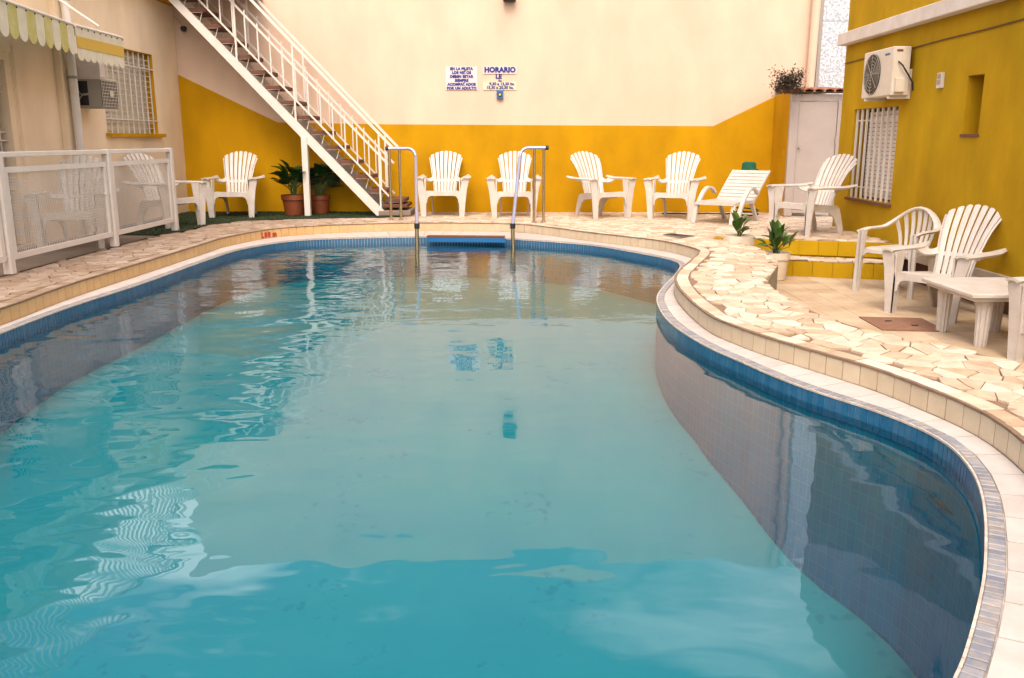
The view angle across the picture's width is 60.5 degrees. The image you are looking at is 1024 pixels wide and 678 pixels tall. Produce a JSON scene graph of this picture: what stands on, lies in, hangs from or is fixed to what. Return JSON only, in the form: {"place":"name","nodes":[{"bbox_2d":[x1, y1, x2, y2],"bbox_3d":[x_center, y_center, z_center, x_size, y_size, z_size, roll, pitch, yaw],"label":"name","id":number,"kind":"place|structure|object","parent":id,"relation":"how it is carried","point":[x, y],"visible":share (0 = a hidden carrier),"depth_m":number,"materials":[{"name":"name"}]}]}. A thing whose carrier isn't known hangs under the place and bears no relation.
{"place":"outdoors","nodes":[
{"label":"outdoors","id":0,"kind":"place"},
{"bbox_2d":[0,235,150,275],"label":"terrace floor","id":1,"kind":"structure","parent":0,"point":[29,262],"depth_m":8.34,"materials":[{"name":"beige stone"}]},
{"bbox_2d":[24,155,118,247],"bbox_3d":[-4.436,-1.412,8.958,0.782,0.901,0.838,-3,13,-11],"label":"adirondack chair","id":2,"kind":"object","parent":1,"relation":"on","point":[100,243],"visible":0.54,"depth_m":9.03,"materials":[{"name":"white plastic"}]},
{"bbox_2d":[0,212,1023,472],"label":"stone deck","id":3,"kind":"structure","parent":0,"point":[732,282],"depth_m":6.75,"materials":[{"name":"stone"}]},
{"bbox_2d":[0,148,178,273],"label":"fence","id":4,"kind":"object","parent":3,"relation":"on","point":[10,254],"visible":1,"depth_m":8.20,"materials":[{"name":"white paint"}]},
{"bbox_2d":[0,0,262,248],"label":"building","id":5,"kind":"structure","parent":3,"relation":"on","point":[35,108],"depth_m":10.38,"materials":[{"name":"beige paint"}]},
{"bbox_2d":[0,51,30,243],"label":"door","id":6,"kind":"structure","parent":5,"relation":"in","point":[9,137],"depth_m":8.62,"materials":[{"name":"white glass"}]},
{"bbox_2d":[0,0,75,53],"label":"awning","id":7,"kind":"object","parent":5,"relation":"attached to","point":[23,21],"visible":1,"depth_m":7.53,"materials":[{"name":"multicoloured fabric"}]},
{"bbox_2d":[60,0,92,234],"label":"downpipe","id":8,"kind":"object","parent":5,"relation":"attached to","point":[74,91],"visible":0.65,"depth_m":9.51,"materials":[{"name":"white paint"}]},
{"bbox_2d":[58,0,98,26],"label":"awning strut","id":9,"kind":"object","parent":5,"relation":"attached to","point":[79,13],"visible":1,"depth_m":8.51,"materials":[{"name":"white paint"}]},
{"bbox_2d":[75,53,104,77],"bbox_3d":[-4.710,-3.022,9.713,0.339,0.254,0.118,0,13,0],"label":"shutter housing","id":10,"kind":"object","parent":5,"relation":"attached to","point":[86,69],"visible":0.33,"depth_m":9.67,"materials":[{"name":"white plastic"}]},
{"bbox_2d":[77,78,118,108],"bbox_3d":[-4.704,-2.771,9.914,0.349,0.320,0.410,0,13,0],"label":"window air conditioner","id":11,"kind":"object","parent":5,"relation":"attached to","point":[98,93],"depth_m":9.74,"materials":[{"name":"beige metal"}]},
{"bbox_2d":[74,23,124,67],"bbox_3d":[-4.519,-2.989,8.986,0.669,0.344,1.061,0,13,0],"label":"awning","id":12,"kind":"object","parent":5,"relation":"attached to","point":[98,46],"visible":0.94,"depth_m":8.93,"materials":[{"name":"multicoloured fabric"}]},
{"bbox_2d":[104,48,165,136],"bbox_3d":[-4.938,-3.147,11.251,0.270,1.085,1.684,0,13,0],"label":"window","id":13,"kind":"structure","parent":5,"relation":"in","point":[131,117],"depth_m":11.50,"materials":[{"name":"white metal"}]},
{"bbox_2d":[94,211,399,234],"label":"artificial turf","id":14,"kind":"structure","parent":3,"relation":"on","point":[221,215],"depth_m":12.19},
{"bbox_2d":[122,153,207,228],"bbox_3d":[-4.388,-1.870,10.982,0.838,0.901,0.782,7,14,28],"label":"adirondack chair","id":15,"kind":"object","parent":14,"relation":"on","point":[198,199],"visible":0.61,"depth_m":11.03,"materials":[{"name":"white plastic"}]},
{"bbox_2d":[201,151,264,217],"bbox_3d":[-3.912,-2.204,12.456,0.782,0.901,0.838,-1,13,-4],"label":"adirondack chair","id":16,"kind":"object","parent":14,"relation":"on","point":[249,182],"visible":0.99,"depth_m":12.57,"materials":[{"name":"white plastic"}]},
{"bbox_2d":[169,0,414,215],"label":"staircase","id":17,"kind":"structure","parent":14,"relation":"on","point":[292,117],"depth_m":12.26,"materials":[{"name":"white metal"}]},
{"bbox_2d":[281,194,303,215],"bbox_3d":[-3.114,-1.919,12.544,0.357,0.285,0.357,0,13,0],"label":"flower pot","id":18,"kind":"object","parent":14,"relation":"on","point":[293,205],"visible":0.89,"depth_m":12.42,"materials":[{"name":"ceramic"}]},
{"bbox_2d":[269,159,318,194],"bbox_3d":[-3.117,-2.280,12.444,0.704,0.527,0.766,10,16,37],"label":"potted plant","id":19,"kind":"object","parent":18,"relation":"in","point":[293,176],"visible":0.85,"depth_m":12.36,"materials":[{"name":"green plant"}]},
{"bbox_2d":[311,194,330,213],"bbox_3d":[-2.798,-1.970,12.813,0.316,0.265,0.316,0,13,0],"label":"flower pot","id":20,"kind":"object","parent":14,"relation":"on","point":[320,204],"visible":0.89,"depth_m":12.71,"materials":[{"name":"ceramic"}]},
{"bbox_2d":[287,163,346,195],"bbox_3d":[-2.830,-2.305,12.725,0.891,0.489,0.898,0,13,0],"label":"potted plant","id":21,"kind":"object","parent":20,"relation":"in","point":[323,173],"visible":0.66,"depth_m":12.57,"materials":[{"name":"green plant"}]},
{"bbox_2d":[385,146,419,283],"bbox_3d":[-1.226,-1.616,11.055,0.396,1.575,1.810,-4,13,-18],"label":"pool handrail","id":22,"kind":"object","parent":3,"relation":"on","point":[416,223],"visible":1,"depth_m":11.62,"materials":[{"name":"silver metal"}]},
{"bbox_2d":[418,151,470,216],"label":"adirondack chair","id":23,"kind":"object","parent":3,"relation":"on","point":[424,194],"visible":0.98,"depth_m":12.81,"materials":[{"name":"white plastic"}]},
{"bbox_2d":[0,245,981,677],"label":"swimming pool","id":24,"kind":"structure","parent":3,"relation":"in","point":[482,467],"depth_m":4.73,"materials":[{"name":"liquid"}]},
{"bbox_2d":[172,0,811,237],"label":"back wall","id":25,"kind":"structure","parent":3,"relation":"on","point":[640,90],"depth_m":12.82,"materials":[{"name":"yellow paint"}]},
{"bbox_2d":[174,16,186,31],"bbox_3d":[-4.729,-4.515,12.578,0.120,0.229,0.231,-12,18,-43],"label":"dome camera","id":26,"kind":"object","parent":25,"relation":"attached to","point":[183,28],"visible":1,"depth_m":12.51,"materials":[{"name":"black plastic"}]},
{"bbox_2d":[445,67,477,89],"bbox_3d":[-0.734,-3.794,12.773,0.464,0.327,0.016,0,13,0],"label":"safety sign","id":27,"kind":"object","parent":25,"relation":"attached to","point":[461,78],"visible":1,"depth_m":12.77,"materials":[{"name":"white"}]},
{"bbox_2d":[483,67,516,89],"bbox_3d":[-0.176,-3.793,12.770,0.490,0.327,0.016,0,13,0],"label":"opening hours sign","id":28,"kind":"object","parent":25,"relation":"attached to","point":[499,85],"visible":1,"depth_m":12.78,"materials":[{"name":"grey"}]},
{"bbox_2d":[497,90,502,98],"bbox_3d":[-0.176,-3.563,12.796,0.096,0.124,0.067,0,13,0],"label":"wall device","id":29,"kind":"object","parent":25,"relation":"attached to","point":[499,94],"depth_m":12.77,"materials":[{"name":"blue plastic"}]},
{"bbox_2d":[805,0,820,93],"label":"rain pipe","id":30,"kind":"object","parent":25,"relation":"attached to","point":[813,40],"visible":0.48,"depth_m":12.52,"materials":[{"name":"white plastic"}]},
{"bbox_2d":[0,222,1023,677],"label":"pool coping","id":31,"kind":"object","parent":3,"relation":"on","point":[986,476],"visible":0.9,"depth_m":4.48,"materials":[{"name":"beige tile"}]},
{"bbox_2d":[262,232,276,237],"bbox_3d":[-2.946,-1.268,10.642,0.010,0.070,0.261,6,14,26],"label":"depth marking","id":32,"kind":"object","parent":31,"relation":"on","point":[269,234],"visible":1,"depth_m":10.64,"materials":[{"name":"red paint"}]},
{"bbox_2d":[427,235,505,242],"bbox_3d":[-0.549,-1.222,10.691,0.972,0.069,0.155,1,13,5],"label":"skimmer board","id":33,"kind":"object","parent":31,"relation":"on","point":[469,238],"visible":1,"depth_m":10.62,"materials":[{"name":"blue plastic"}]},
{"bbox_2d":[486,151,541,217],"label":"adirondack chair","id":34,"kind":"object","parent":3,"relation":"on","point":[508,191],"visible":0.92,"depth_m":12.64,"materials":[{"name":"white plastic"}]},
{"bbox_2d":[510,145,548,281],"bbox_3d":[0.098,-1.596,10.939,0.357,1.587,1.278,5,14,20],"label":"pool handrail","id":35,"kind":"object","parent":3,"relation":"on","point":[512,223],"visible":1,"depth_m":11.25,"materials":[{"name":"silver metal"}]},
{"bbox_2d":[566,151,636,218],"bbox_3d":[1.203,-2.179,12.345,0.782,0.901,0.838,-7,14,-27],"label":"adirondack chair","id":36,"kind":"object","parent":3,"relation":"on","point":[594,194],"visible":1,"depth_m":12.38,"materials":[{"name":"white plastic"}]},
{"bbox_2d":[643,151,705,219],"bbox_3d":[2.292,-2.145,12.197,0.782,0.901,0.838,5,14,22],"label":"adirondack chair","id":37,"kind":"object","parent":3,"relation":"on","point":[688,195],"visible":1,"depth_m":12.29,"materials":[{"name":"white plastic"}]},
{"bbox_2d":[663,233,694,237],"bbox_3d":[1.841,-1.162,9.845,0.290,0.009,0.349,-10,16,-37],"label":"drain cover","id":38,"kind":"object","parent":3,"relation":"on","point":[677,235],"visible":1,"depth_m":9.81,"materials":[{"name":"beige"}]},
{"bbox_2d":[662,207,758,215],"bbox_3d":[2.852,-1.840,12.576,1.344,0.116,0.407,5,14,22],"label":"garden hose","id":39,"kind":"object","parent":3,"relation":"on","point":[757,210],"visible":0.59,"depth_m":12.57,"materials":[{"name":"green"}]},
{"bbox_2d":[691,170,770,224],"bbox_3d":[2.923,-1.892,11.643,0.660,0.660,1.171,10,16,37],"label":"sun lounger","id":40,"kind":"object","parent":3,"relation":"on","point":[743,185],"visible":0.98,"depth_m":11.77,"materials":[{"name":"plastic"}]},
{"bbox_2d":[741,162,757,169],"bbox_3d":[3.309,-2.378,12.180,0.304,0.165,0.243,0,13,0],"label":"sun hat","id":41,"kind":"object","parent":40,"relation":"on","point":[748,165],"visible":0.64,"depth_m":12.11,"materials":[{"name":"green fabric"}]},
{"bbox_2d":[768,87,842,215],"bbox_3d":[4.186,-2.691,12.542,0.725,1.815,0.895,0,13,0],"label":"utility closet","id":42,"kind":"object","parent":3,"relation":"on","point":[805,137],"visible":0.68,"depth_m":12.21,"materials":[{"name":"yellow paint"}]},
{"bbox_2d":[764,63,808,96],"bbox_3d":[3.669,-3.449,11.710,0.580,0.464,0.335,0,13,0],"label":"bush","id":43,"kind":"object","parent":42,"relation":"on","point":[787,83],"visible":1,"depth_m":11.69,"materials":[{"name":"brown plant"}]},
{"bbox_2d":[792,96,839,212],"bbox_3d":[4.229,-2.556,12.227,0.542,1.590,0.080,0,13,0],"label":"door","id":44,"kind":"structure","parent":42,"relation":"in","point":[817,120],"depth_m":12.18,"materials":[{"name":"beige"}]},
{"bbox_2d":[814,0,849,145],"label":"metal screen","id":45,"kind":"object","parent":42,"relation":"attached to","point":[830,64],"visible":0.36,"depth_m":12.56,"materials":[{"name":"beige"}]},
{"bbox_2d":[766,154,857,236],"bbox_3d":[3.512,-1.679,10.135,0.838,0.901,0.782,-7,14,-27],"label":"adirondack chair","id":46,"kind":"object","parent":3,"relation":"on","point":[810,207],"visible":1,"depth_m":10.15,"materials":[{"name":"white plastic"}]},
{"bbox_2d":[832,0,1023,314],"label":"building","id":47,"kind":"structure","parent":3,"relation":"on","point":[956,141],"depth_m":8.22,"materials":[{"name":"paint"}]},
{"bbox_2d":[844,106,898,206],"bbox_3d":[4.134,-2.056,9.860,0.250,1.046,1.291,0,13,0],"label":"window","id":48,"kind":"structure","parent":47,"relation":"in","point":[881,125],"depth_m":9.91,"materials":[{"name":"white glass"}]},
{"bbox_2d":[861,46,913,100],"bbox_3d":[3.918,-2.753,9.153,0.242,0.505,0.806,0,13,0],"label":"air conditioner","id":49,"kind":"object","parent":47,"relation":"attached to","point":[887,73],"visible":1,"depth_m":8.91,"materials":[{"name":"white"}]},
{"bbox_2d":[844,18,1023,63],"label":"wall cable","id":50,"kind":"object","parent":47,"relation":"attached to","point":[955,36],"depth_m":7.83,"materials":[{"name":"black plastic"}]},
{"bbox_2d":[936,72,944,87],"bbox_3d":[4.014,-2.424,8.228,0.033,0.140,0.090,0,13,0],"label":"wall box","id":51,"kind":"object","parent":47,"relation":"attached to","point":[940,80],"visible":1,"depth_m":8.20,"materials":[{"name":"white plastic"}]},
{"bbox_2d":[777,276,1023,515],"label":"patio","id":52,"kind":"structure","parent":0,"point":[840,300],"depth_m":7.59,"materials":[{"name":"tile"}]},
{"bbox_2d":[723,234,754,245],"bbox_3d":[2.447,-0.919,9.500,0.337,0.410,0.337,0,13,0],"label":"flower pot","id":53,"kind":"object","parent":52,"relation":"on","point":[748,239],"visible":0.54,"depth_m":9.34,"materials":[{"name":"ceramic"}]},
{"bbox_2d":[731,210,753,236],"bbox_3d":[2.471,-1.228,9.429,0.238,0.309,0.447,5,14,21],"label":"potted plant","id":54,"kind":"object","parent":53,"relation":"on","point":[737,222],"visible":0.91,"depth_m":9.40,"materials":[{"name":"green plant"}]},
{"bbox_2d":[766,250,790,280],"bbox_3d":[2.727,-0.761,9.097,0.296,0.280,0.296,0,13,0],"label":"flower pot","id":55,"kind":"object","parent":52,"relation":"on","point":[782,258],"visible":0.56,"depth_m":8.99,"materials":[{"name":"ceramic"}]},
{"bbox_2d":[753,219,797,253],"bbox_3d":[2.718,-1.048,9.026,0.491,0.374,0.473,0,13,0],"label":"potted plant","id":56,"kind":"object","parent":55,"relation":"in","point":[777,236],"visible":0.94,"depth_m":8.99,"materials":[{"name":"green plant"}]},
{"bbox_2d":[712,237,892,279],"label":"garden steps","id":57,"kind":"structure","parent":52,"relation":"on","point":[828,259],"depth_m":9.34,"materials":[{"name":"tile"}]},
{"bbox_2d":[852,207,940,299],"bbox_3d":[3.685,-0.838,8.284,0.570,0.799,0.628,-8,15,-33],"label":"monobloc chair","id":58,"kind":"object","parent":52,"relation":"on","point":[910,255],"visible":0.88,"depth_m":8.32,"materials":[{"name":"white plastic"}]},
{"bbox_2d":[859,316,946,331],"bbox_3d":[3.057,-0.123,6.893,0.489,0.013,0.528,1,13,4],"label":"inspection cover","id":59,"kind":"object","parent":52,"relation":"on","point":[900,324],"visible":1,"depth_m":6.89,"materials":[{"name":"brown metal"}]},
{"bbox_2d":[881,204,1006,323],"bbox_3d":[3.623,-0.655,7.285,0.822,0.883,0.766,-9,16,-36],"label":"adirondack chair","id":60,"kind":"object","parent":52,"relation":"on","point":[961,264],"visible":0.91,"depth_m":7.33,"materials":[{"name":"plastic"}]},
{"bbox_2d":[922,277,1023,347],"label":"table","id":61,"kind":"object","parent":52,"relation":"on","point":[989,296],"visible":0.98,"depth_m":6.35,"materials":[{"name":"plastic"}]},
{"bbox_2d":[1006,277,1023,360],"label":"adirondack chair","id":62,"kind":"object","parent":52,"relation":"on","point":[1015,349],"visible":0.98,"depth_m":5.72,"materials":[{"name":"plastic"}]}
]}

